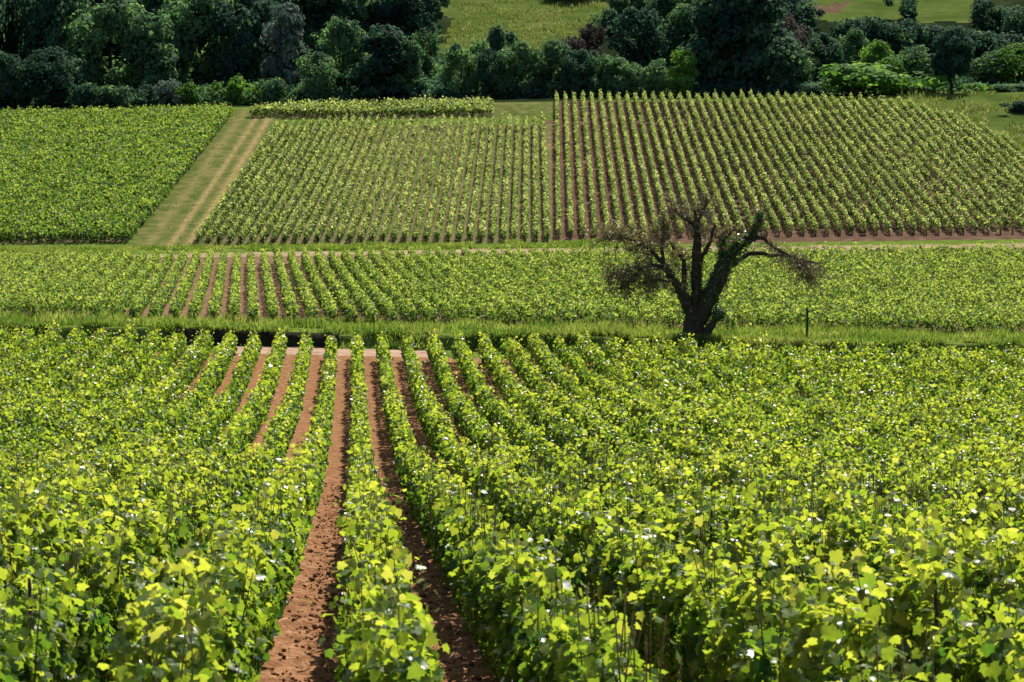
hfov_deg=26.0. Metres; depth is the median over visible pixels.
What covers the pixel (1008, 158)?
vine row
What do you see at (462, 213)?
vine row
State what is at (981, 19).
tree
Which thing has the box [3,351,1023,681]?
ground
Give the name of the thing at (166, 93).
shrub
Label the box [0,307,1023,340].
field edge grass
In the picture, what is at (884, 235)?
vineyard soil
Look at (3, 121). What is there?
vine row
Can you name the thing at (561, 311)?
vine row
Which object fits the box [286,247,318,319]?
vine row
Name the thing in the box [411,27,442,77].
tree
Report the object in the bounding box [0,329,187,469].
vine row
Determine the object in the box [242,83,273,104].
shrub
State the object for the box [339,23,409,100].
tree
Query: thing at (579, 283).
vine row
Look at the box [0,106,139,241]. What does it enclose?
vine row
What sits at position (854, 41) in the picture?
tree
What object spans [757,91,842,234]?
vine row
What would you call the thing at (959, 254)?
vine row
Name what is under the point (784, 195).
vine row
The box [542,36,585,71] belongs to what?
shrub
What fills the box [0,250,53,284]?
vine row
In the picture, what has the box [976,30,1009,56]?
shrub
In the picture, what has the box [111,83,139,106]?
shrub
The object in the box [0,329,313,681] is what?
vine row
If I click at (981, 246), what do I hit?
vine row
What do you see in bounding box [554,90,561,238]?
vine row
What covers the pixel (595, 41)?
tree
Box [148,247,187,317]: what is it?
vine row
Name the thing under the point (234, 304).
vine row
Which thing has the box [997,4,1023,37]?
tree
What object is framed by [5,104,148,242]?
vine row
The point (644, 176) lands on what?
vine row
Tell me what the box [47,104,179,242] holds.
vine row
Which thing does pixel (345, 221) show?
vine row
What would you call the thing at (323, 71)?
tree
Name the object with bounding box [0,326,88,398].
vine row
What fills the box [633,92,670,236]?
vine row
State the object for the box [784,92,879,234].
vine row
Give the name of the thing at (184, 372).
vine row
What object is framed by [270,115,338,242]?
vine row
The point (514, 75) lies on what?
tree
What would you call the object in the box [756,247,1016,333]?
vine row
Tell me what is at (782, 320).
vine row
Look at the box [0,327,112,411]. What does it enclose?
vine row
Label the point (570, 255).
vine row
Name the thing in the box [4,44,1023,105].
undergrowth
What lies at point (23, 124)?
vine row
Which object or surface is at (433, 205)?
vine row
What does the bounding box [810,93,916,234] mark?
vine row
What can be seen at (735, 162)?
vine row
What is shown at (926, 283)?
vine row
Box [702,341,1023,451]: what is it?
vine row
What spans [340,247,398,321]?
vine row
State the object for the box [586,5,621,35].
shrub
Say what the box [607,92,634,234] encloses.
vine row
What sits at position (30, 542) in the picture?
vine row
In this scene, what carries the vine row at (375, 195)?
on the weedy soil at (453, 238)
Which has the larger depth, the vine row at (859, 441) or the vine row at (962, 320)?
the vine row at (962, 320)
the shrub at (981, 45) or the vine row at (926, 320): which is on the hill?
the shrub at (981, 45)
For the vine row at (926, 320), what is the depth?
136.09 m
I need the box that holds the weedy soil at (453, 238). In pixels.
[0,106,551,244]
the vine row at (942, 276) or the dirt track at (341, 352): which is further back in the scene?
the vine row at (942, 276)
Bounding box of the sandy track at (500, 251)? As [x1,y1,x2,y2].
[134,243,1023,256]
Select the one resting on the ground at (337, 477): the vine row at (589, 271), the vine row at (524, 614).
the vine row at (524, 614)
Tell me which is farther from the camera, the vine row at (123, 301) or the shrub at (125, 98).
the shrub at (125, 98)
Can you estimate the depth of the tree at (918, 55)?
304.25 m
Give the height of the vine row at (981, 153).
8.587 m
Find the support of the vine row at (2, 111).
on the weedy soil at (453, 238)
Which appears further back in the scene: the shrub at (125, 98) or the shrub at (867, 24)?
the shrub at (867, 24)
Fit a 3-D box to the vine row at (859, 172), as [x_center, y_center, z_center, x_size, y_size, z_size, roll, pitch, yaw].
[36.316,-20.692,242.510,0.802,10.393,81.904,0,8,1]
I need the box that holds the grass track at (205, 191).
[127,101,554,246]
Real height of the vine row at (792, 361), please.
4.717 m
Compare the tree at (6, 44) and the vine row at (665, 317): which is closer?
the vine row at (665, 317)
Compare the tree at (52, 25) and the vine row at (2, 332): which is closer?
the vine row at (2, 332)
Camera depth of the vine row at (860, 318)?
135.30 m
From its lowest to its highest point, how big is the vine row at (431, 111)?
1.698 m
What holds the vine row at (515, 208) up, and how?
on the weedy soil at (453, 238)
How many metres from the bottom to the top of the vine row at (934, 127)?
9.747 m
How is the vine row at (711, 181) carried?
on the vineyard soil at (884, 235)
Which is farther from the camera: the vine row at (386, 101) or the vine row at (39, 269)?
the vine row at (386, 101)
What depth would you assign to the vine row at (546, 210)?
226.94 m
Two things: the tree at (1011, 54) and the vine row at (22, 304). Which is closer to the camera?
the vine row at (22, 304)
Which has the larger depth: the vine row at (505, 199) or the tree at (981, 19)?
the tree at (981, 19)
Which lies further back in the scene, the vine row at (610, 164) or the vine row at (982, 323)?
the vine row at (610, 164)
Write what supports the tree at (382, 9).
on the hill
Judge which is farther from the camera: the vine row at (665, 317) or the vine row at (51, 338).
the vine row at (665, 317)
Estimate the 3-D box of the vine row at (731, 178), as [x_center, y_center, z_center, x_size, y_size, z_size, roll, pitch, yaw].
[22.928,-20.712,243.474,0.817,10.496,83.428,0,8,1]
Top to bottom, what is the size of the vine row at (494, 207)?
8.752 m
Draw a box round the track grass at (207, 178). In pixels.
[146,107,266,245]
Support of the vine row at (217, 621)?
on the ground at (337, 477)
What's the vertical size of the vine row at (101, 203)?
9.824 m
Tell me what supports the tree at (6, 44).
on the hill
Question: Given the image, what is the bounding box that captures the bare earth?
[813,1,851,16]
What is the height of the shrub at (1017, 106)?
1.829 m
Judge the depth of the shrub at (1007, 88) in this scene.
290.75 m
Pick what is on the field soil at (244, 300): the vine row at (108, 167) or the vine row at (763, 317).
the vine row at (763, 317)
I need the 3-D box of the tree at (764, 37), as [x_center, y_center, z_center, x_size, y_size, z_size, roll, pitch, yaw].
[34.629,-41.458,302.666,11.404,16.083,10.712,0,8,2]
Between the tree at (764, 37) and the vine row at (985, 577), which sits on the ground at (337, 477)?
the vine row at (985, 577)
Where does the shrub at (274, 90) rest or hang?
on the hill
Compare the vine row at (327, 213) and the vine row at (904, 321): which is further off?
the vine row at (327, 213)
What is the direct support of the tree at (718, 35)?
on the hill
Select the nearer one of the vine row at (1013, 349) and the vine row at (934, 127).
the vine row at (1013, 349)
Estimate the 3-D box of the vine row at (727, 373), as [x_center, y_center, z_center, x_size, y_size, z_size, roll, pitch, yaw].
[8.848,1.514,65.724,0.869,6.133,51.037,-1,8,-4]
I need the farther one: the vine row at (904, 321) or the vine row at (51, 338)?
the vine row at (904, 321)
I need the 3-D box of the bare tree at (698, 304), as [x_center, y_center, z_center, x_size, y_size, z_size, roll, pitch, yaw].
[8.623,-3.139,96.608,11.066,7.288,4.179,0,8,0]
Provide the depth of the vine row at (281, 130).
229.70 m
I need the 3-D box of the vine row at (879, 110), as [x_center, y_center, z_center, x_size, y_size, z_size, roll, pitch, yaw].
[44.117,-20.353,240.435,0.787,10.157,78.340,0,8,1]
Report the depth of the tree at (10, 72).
296.14 m
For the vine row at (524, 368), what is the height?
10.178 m
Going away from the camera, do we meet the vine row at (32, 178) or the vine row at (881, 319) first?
the vine row at (881, 319)
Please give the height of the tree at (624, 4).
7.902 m
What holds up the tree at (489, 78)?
on the hill
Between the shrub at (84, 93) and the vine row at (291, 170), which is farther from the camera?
the shrub at (84, 93)
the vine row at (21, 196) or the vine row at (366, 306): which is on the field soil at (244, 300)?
the vine row at (366, 306)
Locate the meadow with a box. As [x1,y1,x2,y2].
[439,0,1023,152]
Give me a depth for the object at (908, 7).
370.62 m
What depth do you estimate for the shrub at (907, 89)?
290.20 m
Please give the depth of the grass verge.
202.44 m
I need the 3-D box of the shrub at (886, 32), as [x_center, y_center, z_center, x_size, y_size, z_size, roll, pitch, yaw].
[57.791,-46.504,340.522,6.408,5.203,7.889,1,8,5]
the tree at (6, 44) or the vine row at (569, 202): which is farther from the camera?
the tree at (6, 44)
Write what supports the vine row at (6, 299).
on the field soil at (244, 300)
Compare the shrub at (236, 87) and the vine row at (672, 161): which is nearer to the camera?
the vine row at (672, 161)
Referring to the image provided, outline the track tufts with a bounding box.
[5,241,1018,256]
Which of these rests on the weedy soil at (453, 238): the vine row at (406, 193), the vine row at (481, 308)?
the vine row at (406, 193)
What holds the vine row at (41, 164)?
on the weedy soil at (453, 238)
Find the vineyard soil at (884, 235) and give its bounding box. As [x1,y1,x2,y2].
[545,100,1023,243]
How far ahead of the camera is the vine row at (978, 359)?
84.36 m
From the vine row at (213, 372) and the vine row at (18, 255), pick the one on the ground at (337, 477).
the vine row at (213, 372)
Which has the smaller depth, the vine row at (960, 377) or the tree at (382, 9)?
the vine row at (960, 377)
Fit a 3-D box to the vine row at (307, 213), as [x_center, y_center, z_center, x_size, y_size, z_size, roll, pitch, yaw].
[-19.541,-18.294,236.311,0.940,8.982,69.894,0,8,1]
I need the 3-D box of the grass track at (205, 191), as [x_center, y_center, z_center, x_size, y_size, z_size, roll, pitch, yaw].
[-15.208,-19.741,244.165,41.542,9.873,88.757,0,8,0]
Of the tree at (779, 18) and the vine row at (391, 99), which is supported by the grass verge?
the vine row at (391, 99)
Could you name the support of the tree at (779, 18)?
on the hill
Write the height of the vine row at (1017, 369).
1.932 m
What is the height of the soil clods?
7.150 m
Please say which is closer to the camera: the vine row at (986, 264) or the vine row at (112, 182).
the vine row at (986, 264)
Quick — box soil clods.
[261,483,482,681]
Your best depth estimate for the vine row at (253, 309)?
138.42 m
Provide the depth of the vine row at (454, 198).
227.79 m
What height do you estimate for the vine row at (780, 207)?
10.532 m
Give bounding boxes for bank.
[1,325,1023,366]
[167,326,338,348]
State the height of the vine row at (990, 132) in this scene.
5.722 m
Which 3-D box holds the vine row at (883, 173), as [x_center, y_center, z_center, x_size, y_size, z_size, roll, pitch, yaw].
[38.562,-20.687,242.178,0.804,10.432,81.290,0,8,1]
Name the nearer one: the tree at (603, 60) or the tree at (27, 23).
the tree at (603, 60)
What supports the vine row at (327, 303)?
on the field soil at (244, 300)
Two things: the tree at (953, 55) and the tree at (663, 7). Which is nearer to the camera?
the tree at (953, 55)
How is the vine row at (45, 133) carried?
on the weedy soil at (453, 238)
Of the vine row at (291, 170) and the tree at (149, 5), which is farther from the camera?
the tree at (149, 5)
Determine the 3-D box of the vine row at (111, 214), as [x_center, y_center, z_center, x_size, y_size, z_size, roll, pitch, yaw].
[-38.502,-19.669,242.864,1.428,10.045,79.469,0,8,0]
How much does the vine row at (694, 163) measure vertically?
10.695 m
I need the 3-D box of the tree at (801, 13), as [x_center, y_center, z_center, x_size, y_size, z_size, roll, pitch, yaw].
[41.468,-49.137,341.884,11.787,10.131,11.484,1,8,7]
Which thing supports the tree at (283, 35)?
on the hill
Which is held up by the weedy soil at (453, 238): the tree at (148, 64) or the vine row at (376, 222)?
the vine row at (376, 222)
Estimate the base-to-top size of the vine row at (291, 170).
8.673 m
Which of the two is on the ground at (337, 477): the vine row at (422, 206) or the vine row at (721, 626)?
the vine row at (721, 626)
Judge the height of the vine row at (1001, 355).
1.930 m
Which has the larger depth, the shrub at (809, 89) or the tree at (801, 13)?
the tree at (801, 13)
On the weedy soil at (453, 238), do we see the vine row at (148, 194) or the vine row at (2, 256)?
the vine row at (148, 194)
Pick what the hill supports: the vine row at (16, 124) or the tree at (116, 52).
the tree at (116, 52)
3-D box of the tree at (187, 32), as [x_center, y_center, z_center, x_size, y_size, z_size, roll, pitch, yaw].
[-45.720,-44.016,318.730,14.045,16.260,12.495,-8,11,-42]
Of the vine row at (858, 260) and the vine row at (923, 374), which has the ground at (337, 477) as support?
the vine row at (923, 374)
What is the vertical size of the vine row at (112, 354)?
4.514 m
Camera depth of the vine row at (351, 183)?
228.79 m
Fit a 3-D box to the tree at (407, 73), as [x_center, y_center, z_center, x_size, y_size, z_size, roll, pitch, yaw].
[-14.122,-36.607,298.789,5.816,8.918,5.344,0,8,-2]
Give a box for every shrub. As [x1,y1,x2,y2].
[64,82,96,106]
[86,84,118,106]
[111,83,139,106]
[129,81,159,105]
[153,80,183,105]
[174,79,207,104]
[192,83,227,104]
[210,73,261,104]
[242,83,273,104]
[255,78,292,103]
[468,38,490,67]
[483,20,518,52]
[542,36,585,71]
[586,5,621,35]
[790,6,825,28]
[795,82,830,94]
[813,61,960,94]
[827,16,862,40]
[838,14,886,46]
[870,21,902,53]
[876,86,919,93]
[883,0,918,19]
[893,14,922,50]
[908,22,934,45]
[909,85,941,93]
[921,22,951,55]
[922,26,978,53]
[960,82,998,92]
[968,31,1005,57]
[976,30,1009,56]
[987,84,1023,91]
[995,31,1023,52]
[998,99,1023,112]
[1013,82,1023,91]
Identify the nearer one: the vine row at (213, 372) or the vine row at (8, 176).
the vine row at (213, 372)
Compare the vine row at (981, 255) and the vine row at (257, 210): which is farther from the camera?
the vine row at (257, 210)
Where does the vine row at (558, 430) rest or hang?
on the ground at (337, 477)
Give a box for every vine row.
[0,104,130,227]
[0,105,24,127]
[0,105,46,144]
[0,105,77,172]
[0,105,108,203]
[0,106,17,122]
[0,106,32,130]
[0,106,39,138]
[0,106,55,149]
[0,106,84,182]
[0,106,92,185]
[0,106,101,193]
[0,106,123,218]
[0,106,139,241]
[0,107,61,158]
[0,108,9,114]
[0,108,71,163]
[0,108,116,210]
[0,249,27,269]
[0,249,65,294]
[0,250,11,261]
[0,250,39,278]
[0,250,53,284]
[0,250,79,312]
[0,317,62,387]
[0,318,138,433]
[0,320,163,452]
[0,324,35,366]
[0,325,10,352]
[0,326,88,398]
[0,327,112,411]
[0,327,287,603]
[0,328,213,482]
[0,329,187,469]
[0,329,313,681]
[0,330,237,509]
[0,331,262,565]
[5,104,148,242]
[7,249,92,314]
[15,104,155,242]
[26,104,162,242]
[28,250,106,315]
[35,104,170,242]
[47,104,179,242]
[48,248,119,316]
[57,104,187,242]
[67,104,195,242]
[69,247,133,316]
[78,103,202,242]
[80,332,340,681]
[87,102,210,242]
[89,247,147,316]
[99,102,217,242]
[107,247,160,317]
[109,102,226,242]
[120,104,233,242]
[128,246,173,318]
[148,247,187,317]
[168,249,200,318]
[188,248,213,319]
[194,120,279,243]
[205,119,287,243]
[207,247,228,319]
[216,118,296,243]
[227,118,305,243]
[227,251,241,318]
[238,119,314,243]
[245,250,260,321]
[248,101,494,115]
[249,117,321,243]
[251,98,491,113]
[254,98,493,112]
[256,95,493,109]
[259,247,279,321]
[260,113,330,243]
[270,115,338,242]
[273,247,298,321]
[281,113,347,242]
[283,102,493,116]
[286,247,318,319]
[293,94,492,105]
[293,114,355,243]
[300,247,339,320]
[303,115,363,243]
[309,332,455,681]
[311,115,371,241]
[313,248,357,324]
[324,114,380,242]
[327,248,378,324]
[329,104,493,116]
[337,115,388,242]
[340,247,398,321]
[347,114,396,242]
[354,246,418,324]
[358,115,404,241]
[367,248,438,323]
[368,114,412,241]
[375,330,682,681]
[379,115,421,241]
[381,244,457,323]
[390,118,429,242]
[394,247,479,320]
[399,330,956,681]
[401,118,437,241]
[404,244,498,324]
[412,114,445,241]
[421,247,518,326]
[423,114,454,241]
[425,329,1023,681]
[434,116,462,241]
[434,245,538,325]
[445,113,470,242]
[448,248,556,324]
[451,329,1023,676]
[456,114,478,240]
[460,245,577,327]
[467,116,487,240]
[474,248,597,326]
[475,331,1023,592]
[477,116,495,241]
[487,246,617,323]
[489,115,503,241]
[500,114,511,240]
[500,334,1023,548]
[502,244,636,327]
[511,116,520,239]
[516,245,657,326]
[522,115,529,241]
[527,331,1023,527]
[528,245,677,328]
[531,116,539,241]
[540,111,551,241]
[542,244,684,327]
[553,334,1023,519]
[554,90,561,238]
[555,245,717,328]
[563,91,573,238]
[568,246,736,329]
[572,92,586,237]
[574,330,1023,495]
[580,90,598,237]
[581,245,756,328]
[589,92,609,235]
[596,247,777,329]
[598,88,622,232]
[602,337,1023,484]
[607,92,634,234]
[607,248,798,327]
[615,93,647,237]
[621,243,817,327]
[624,93,658,233]
[629,338,1023,478]
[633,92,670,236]
[637,249,836,327]
[642,91,683,236]
[650,92,693,236]
[651,329,1023,473]
[656,247,857,327]
[659,92,707,236]
[664,244,877,330]
[668,90,719,235]
[675,242,897,330]
[677,93,732,235]
[677,333,1023,461]
[686,91,745,236]
[689,245,917,331]
[695,93,754,227]
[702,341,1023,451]
[704,92,769,235]
[704,246,938,331]
[712,89,781,235]
[715,247,956,332]
[721,93,793,235]
[725,332,1023,449]
[730,92,806,235]
[739,89,818,235]
[742,248,976,333]
[744,246,995,333]
[748,90,830,234]
[753,332,1023,445]
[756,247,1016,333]
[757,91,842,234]
[766,93,855,234]
[768,247,1023,332]
[775,89,867,234]
[778,341,1023,435]
[783,242,1023,329]
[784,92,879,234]
[792,92,892,234]
[798,246,1023,319]
[801,92,903,234]
[802,337,1022,421]
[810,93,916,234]
[810,245,1023,312]
[819,92,929,234]
[822,241,1023,306]
[827,338,1023,414]
[829,93,940,234]
[836,243,1023,303]
[839,94,953,233]
[848,92,965,233]
[849,242,1023,301]
[852,341,1023,408]
[857,92,977,233]
[862,245,1022,297]
[867,94,989,233]
[875,242,1023,294]
[877,95,1002,233]
[877,343,1023,406]
[887,98,1014,233]
[888,243,1023,290]
[896,96,1023,229]
[902,244,1023,282]
[902,340,1023,399]
[907,99,1023,219]
[915,242,1023,281]
[920,102,1023,208]
[927,242,1023,274]
[929,343,1023,397]
[933,107,1023,196]
[942,243,1023,271]
[946,110,1023,186]
[954,242,1023,266]
[954,349,1023,381]
[959,110,1023,174]
[968,243,1023,264]
[978,121,1023,167]
[979,346,1023,368]
[985,243,1023,262]
[995,243,1023,260]
[1001,130,1023,155]
[1005,343,1023,360]
[1012,241,1023,251]
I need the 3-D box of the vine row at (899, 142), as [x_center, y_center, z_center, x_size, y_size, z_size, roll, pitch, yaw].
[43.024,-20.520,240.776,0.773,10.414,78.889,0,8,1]
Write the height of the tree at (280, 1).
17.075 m
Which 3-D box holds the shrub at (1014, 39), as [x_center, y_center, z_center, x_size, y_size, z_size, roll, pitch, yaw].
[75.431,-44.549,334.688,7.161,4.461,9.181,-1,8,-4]
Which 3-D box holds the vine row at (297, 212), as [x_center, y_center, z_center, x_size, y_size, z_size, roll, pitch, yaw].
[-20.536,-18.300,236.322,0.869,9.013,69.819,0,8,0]
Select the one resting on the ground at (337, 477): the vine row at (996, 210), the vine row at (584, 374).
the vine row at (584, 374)
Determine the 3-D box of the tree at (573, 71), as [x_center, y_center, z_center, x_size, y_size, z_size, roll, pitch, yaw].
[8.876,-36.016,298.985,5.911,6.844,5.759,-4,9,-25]
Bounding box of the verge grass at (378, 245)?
[0,237,645,252]
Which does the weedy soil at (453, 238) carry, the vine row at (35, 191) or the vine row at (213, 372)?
the vine row at (35, 191)
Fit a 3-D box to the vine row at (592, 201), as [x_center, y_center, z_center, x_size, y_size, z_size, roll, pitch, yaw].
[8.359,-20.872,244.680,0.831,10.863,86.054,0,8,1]
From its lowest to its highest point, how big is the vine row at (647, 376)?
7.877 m
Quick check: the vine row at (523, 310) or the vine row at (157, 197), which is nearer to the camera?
the vine row at (523, 310)
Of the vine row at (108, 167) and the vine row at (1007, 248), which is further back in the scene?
the vine row at (108, 167)
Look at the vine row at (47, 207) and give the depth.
232.98 m
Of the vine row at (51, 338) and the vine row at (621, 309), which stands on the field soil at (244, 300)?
the vine row at (621, 309)
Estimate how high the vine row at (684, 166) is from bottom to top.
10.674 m
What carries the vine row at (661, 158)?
on the vineyard soil at (884, 235)
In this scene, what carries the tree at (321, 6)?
on the hill
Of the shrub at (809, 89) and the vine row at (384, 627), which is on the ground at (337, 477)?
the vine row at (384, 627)
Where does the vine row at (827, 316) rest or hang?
on the field soil at (244, 300)
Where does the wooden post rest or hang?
on the grass bank at (371, 341)
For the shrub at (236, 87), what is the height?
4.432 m
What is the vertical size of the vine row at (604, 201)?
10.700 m
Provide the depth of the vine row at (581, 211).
233.48 m
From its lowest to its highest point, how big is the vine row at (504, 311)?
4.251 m
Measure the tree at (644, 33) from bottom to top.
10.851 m
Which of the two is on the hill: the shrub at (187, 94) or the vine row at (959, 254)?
the shrub at (187, 94)
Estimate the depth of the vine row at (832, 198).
232.72 m
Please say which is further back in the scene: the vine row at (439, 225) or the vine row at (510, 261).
the vine row at (439, 225)
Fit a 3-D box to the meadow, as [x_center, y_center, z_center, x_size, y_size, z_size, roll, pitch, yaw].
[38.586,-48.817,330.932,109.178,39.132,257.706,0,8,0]
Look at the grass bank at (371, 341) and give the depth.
95.91 m
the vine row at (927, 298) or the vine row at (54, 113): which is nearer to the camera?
the vine row at (927, 298)
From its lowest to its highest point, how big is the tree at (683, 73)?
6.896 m
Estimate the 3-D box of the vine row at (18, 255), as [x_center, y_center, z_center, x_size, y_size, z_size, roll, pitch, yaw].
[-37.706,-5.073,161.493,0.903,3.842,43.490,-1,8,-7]
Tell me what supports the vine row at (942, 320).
on the field soil at (244, 300)
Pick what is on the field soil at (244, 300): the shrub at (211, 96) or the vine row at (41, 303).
the vine row at (41, 303)
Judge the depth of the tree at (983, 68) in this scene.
302.32 m
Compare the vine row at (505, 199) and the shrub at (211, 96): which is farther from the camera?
the shrub at (211, 96)
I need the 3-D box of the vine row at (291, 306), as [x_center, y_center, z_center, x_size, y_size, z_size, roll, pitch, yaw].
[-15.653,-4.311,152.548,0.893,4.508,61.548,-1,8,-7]
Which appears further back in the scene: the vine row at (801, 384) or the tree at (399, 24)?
the tree at (399, 24)
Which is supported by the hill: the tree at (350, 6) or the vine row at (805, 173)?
the tree at (350, 6)
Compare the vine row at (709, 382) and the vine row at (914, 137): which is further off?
the vine row at (914, 137)
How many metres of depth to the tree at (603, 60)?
299.65 m
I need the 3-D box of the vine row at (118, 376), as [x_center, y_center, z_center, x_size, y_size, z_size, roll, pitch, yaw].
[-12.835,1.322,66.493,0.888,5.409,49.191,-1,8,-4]
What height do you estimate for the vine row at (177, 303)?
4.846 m
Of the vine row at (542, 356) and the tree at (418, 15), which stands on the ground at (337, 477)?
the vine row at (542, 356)
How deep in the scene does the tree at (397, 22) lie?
344.38 m
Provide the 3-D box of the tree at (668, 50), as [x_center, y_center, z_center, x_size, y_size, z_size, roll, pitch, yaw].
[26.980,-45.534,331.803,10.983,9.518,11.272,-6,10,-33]
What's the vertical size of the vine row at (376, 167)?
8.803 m
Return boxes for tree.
[0,0,10,53]
[0,0,26,59]
[0,0,27,75]
[0,51,38,106]
[13,0,73,86]
[18,45,88,105]
[23,0,94,81]
[62,0,150,88]
[73,0,138,62]
[75,0,112,61]
[119,9,186,89]
[136,0,199,52]
[153,0,240,83]
[187,1,215,61]
[206,0,278,87]
[235,0,294,58]
[259,2,308,85]
[281,0,347,58]
[293,51,340,101]
[298,0,360,47]
[308,16,370,88]
[312,0,376,55]
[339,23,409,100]
[351,0,400,33]
[365,0,418,39]
[366,0,414,26]
[386,36,428,94]
[387,0,441,42]
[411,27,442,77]
[429,0,449,23]
[438,42,483,96]
[474,47,507,98]
[496,40,534,92]
[527,38,571,95]
[557,48,599,96]
[577,22,606,64]
[579,49,615,95]
[583,186,838,337]
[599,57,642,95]
[603,6,671,67]
[606,0,649,19]
[634,58,668,96]
[644,0,696,50]
[659,6,696,57]
[662,46,699,95]
[663,3,697,65]
[679,0,757,90]
[725,0,808,91]
[771,6,791,27]
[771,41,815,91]
[776,13,814,59]
[780,0,819,41]
[806,32,847,76]
[837,26,870,66]
[856,39,893,66]
[874,57,908,76]
[887,44,934,84]
[927,25,977,92]
[964,50,1009,84]
[968,0,1008,36]
[992,42,1023,83]
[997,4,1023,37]
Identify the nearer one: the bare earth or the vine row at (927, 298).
the vine row at (927, 298)
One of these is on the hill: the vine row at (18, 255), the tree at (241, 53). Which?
the tree at (241, 53)
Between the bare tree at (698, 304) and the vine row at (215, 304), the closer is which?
the bare tree at (698, 304)
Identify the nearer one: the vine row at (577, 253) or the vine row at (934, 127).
the vine row at (577, 253)
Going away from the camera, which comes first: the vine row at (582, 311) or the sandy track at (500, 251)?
the vine row at (582, 311)
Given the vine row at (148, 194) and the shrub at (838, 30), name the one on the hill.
the shrub at (838, 30)
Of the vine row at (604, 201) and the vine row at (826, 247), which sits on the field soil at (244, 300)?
the vine row at (826, 247)
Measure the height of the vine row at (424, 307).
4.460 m
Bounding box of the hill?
[0,0,1023,110]
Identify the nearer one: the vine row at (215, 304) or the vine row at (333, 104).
the vine row at (215, 304)
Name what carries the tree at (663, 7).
on the hill
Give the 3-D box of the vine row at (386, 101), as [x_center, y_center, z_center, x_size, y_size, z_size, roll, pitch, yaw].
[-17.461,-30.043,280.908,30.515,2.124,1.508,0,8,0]
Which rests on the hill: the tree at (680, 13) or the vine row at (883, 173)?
the tree at (680, 13)
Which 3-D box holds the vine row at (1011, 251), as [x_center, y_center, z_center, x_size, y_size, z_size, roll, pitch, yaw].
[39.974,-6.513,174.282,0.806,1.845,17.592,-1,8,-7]
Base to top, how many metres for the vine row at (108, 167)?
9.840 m
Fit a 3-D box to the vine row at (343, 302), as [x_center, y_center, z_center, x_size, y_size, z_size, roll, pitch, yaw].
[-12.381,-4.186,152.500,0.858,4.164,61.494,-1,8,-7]
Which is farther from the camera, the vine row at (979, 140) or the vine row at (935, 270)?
the vine row at (979, 140)
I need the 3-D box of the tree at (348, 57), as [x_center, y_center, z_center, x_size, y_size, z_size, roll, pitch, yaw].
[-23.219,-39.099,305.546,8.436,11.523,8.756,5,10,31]
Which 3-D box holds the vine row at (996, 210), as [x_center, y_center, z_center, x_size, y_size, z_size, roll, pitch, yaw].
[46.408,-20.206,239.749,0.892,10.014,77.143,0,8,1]
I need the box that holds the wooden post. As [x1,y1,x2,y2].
[806,308,807,336]
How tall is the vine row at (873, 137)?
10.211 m
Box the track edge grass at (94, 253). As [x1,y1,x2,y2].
[0,248,135,258]
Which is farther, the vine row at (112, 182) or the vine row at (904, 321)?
the vine row at (112, 182)
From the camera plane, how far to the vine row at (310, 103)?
279.62 m
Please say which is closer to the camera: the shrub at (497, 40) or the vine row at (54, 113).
the vine row at (54, 113)
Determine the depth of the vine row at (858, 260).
157.89 m
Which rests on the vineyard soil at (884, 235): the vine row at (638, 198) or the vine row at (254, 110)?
the vine row at (638, 198)
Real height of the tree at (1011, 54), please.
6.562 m
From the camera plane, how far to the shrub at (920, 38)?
337.78 m
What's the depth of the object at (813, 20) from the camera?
360.89 m
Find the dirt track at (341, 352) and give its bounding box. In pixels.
[236,346,427,356]
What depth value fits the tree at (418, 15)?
341.60 m
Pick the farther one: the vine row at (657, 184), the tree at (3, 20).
the tree at (3, 20)
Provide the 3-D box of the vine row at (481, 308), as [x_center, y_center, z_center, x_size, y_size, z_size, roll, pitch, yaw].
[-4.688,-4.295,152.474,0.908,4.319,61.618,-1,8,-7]
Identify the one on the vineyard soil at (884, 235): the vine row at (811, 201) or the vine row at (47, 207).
the vine row at (811, 201)
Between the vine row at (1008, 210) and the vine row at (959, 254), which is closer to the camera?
the vine row at (959, 254)
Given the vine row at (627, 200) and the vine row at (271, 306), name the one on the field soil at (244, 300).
the vine row at (271, 306)
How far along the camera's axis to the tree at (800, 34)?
317.90 m
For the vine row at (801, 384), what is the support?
on the ground at (337, 477)
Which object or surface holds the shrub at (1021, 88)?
on the meadow
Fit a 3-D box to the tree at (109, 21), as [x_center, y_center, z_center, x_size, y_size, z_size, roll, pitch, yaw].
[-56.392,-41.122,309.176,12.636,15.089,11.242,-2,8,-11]
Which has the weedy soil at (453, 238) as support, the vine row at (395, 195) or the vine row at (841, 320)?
the vine row at (395, 195)
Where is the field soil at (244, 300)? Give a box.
[5,248,1023,331]
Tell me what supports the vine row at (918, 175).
on the vineyard soil at (884, 235)
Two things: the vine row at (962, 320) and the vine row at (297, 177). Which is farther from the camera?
the vine row at (297, 177)
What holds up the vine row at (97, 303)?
on the field soil at (244, 300)
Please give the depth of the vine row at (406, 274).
140.87 m
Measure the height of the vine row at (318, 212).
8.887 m
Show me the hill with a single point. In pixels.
(444, 23)
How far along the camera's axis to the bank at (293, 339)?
95.90 m
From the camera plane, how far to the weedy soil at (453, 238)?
227.39 m
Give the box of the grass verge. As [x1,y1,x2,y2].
[0,95,1023,257]

